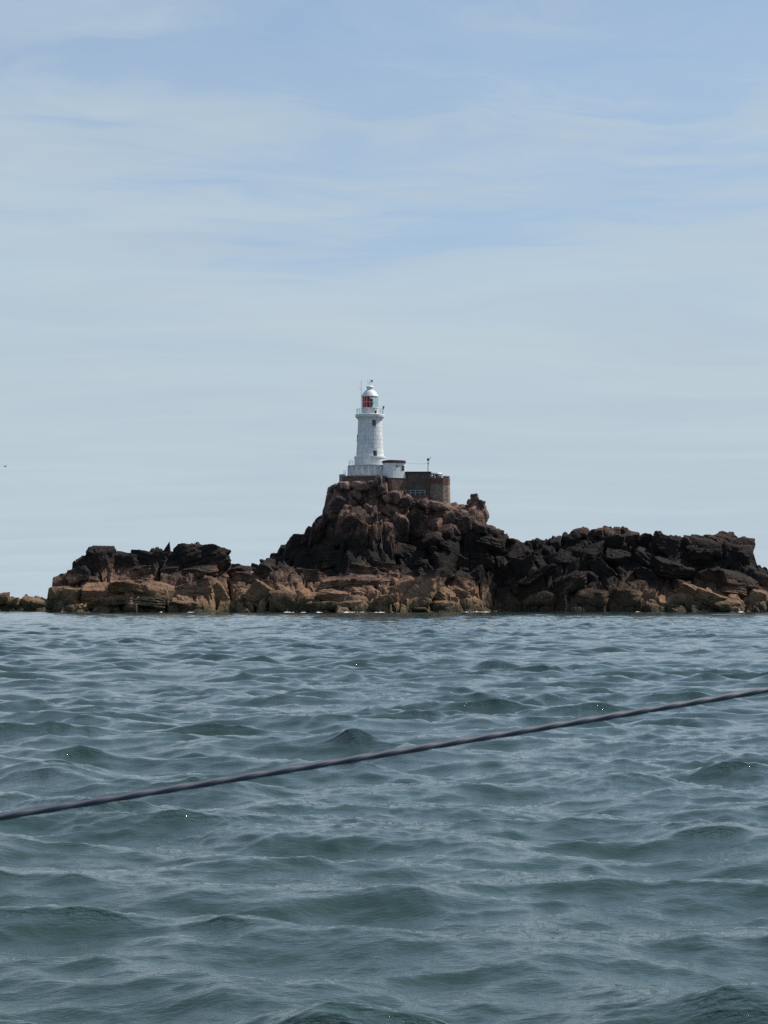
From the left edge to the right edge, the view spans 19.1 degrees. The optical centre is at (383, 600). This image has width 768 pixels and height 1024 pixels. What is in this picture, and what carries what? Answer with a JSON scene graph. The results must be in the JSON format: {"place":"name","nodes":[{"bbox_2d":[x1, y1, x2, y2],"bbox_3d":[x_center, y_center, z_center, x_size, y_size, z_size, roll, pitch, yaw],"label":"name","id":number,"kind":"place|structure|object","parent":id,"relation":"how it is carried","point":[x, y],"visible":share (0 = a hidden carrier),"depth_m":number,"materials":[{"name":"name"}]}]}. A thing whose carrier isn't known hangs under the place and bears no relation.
{"place":"outdoors","nodes":[
{"label":"outdoors","id":0,"kind":"place"},
{"bbox_2d":[0,611,767,1023],"bbox_3d":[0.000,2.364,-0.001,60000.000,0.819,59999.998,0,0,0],"label":"sea","id":1,"kind":"structure","parent":0,"point":[612,871],"depth_m":24.19,"materials":[{"name":"liquid"}]},
{"bbox_2d":[0,592,46,610],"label":"skerry","id":2,"kind":"structure","parent":1,"relation":"in","point":[25,602],"depth_m":497.54,"materials":[{"name":"stone"}]},
{"bbox_2d":[0,687,767,820],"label":"guard line","id":3,"kind":"object","parent":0,"point":[301,767],"visible":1,"depth_m":2.53,"materials":[{"name":"fabric"}]},
{"bbox_2d":[0,0,767,598],"label":"sky","id":4,"kind":"structure","parent":0,"point":[537,230],"materials":[{"name":"blue"}]},
{"bbox_2d":[45,474,767,612],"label":"island","id":5,"kind":"structure","parent":0,"point":[439,556],"depth_m":463.59,"materials":[{"name":"stone"}]},
{"bbox_2d":[339,474,385,482],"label":"terrace","id":6,"kind":"structure","parent":5,"relation":"on","point":[365,478],"depth_m":472.69,"materials":[{"name":"stone"}]},
{"bbox_2d":[347,380,385,475],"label":"lighthouse","id":7,"kind":"object","parent":6,"relation":"on","point":[369,437],"visible":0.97,"depth_m":476.68,"materials":[{"name":"paint"}]},
{"bbox_2d":[349,459,380,464],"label":"base railing","id":8,"kind":"object","parent":7,"relation":"on","point":[366,459],"visible":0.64,"depth_m":474.97,"materials":[{"name":"white metal"}]},
{"bbox_2d":[376,497,385,554],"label":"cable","id":9,"kind":"object","parent":5,"relation":"hanging from","point":[377,519],"visible":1,"depth_m":467.64,"materials":[{"name":"grey metal"}]},
{"bbox_2d":[386,478,406,491],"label":"hut wall","id":10,"kind":"structure","parent":5,"relation":"on","point":[395,484],"depth_m":473.39,"materials":[{"name":"brown stone"}]},
{"bbox_2d":[382,460,405,477],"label":"store hut","id":11,"kind":"object","parent":10,"relation":"on","point":[394,469],"visible":1,"depth_m":473.69,"materials":[{"name":"white paint"}]},
{"bbox_2d":[405,472,430,498],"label":"flat roofed building","id":12,"kind":"structure","parent":5,"relation":"on","point":[418,480],"depth_m":474.80,"materials":[{"name":"concrete"}]},
{"bbox_2d":[410,495,428,500],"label":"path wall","id":13,"kind":"structure","parent":5,"relation":"on","point":[416,497],"depth_m":473.20,"materials":[{"name":"brown stone"}]},
{"bbox_2d":[430,476,449,504],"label":"turret","id":14,"kind":"object","parent":5,"relation":"on","point":[439,488],"visible":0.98,"depth_m":473.90,"materials":[{"name":"grey concrete"}]},
{"bbox_2d":[431,472,442,477],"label":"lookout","id":15,"kind":"object","parent":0,"point":[436,474],"visible":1,"depth_m":475.01,"materials":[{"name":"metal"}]}
]}

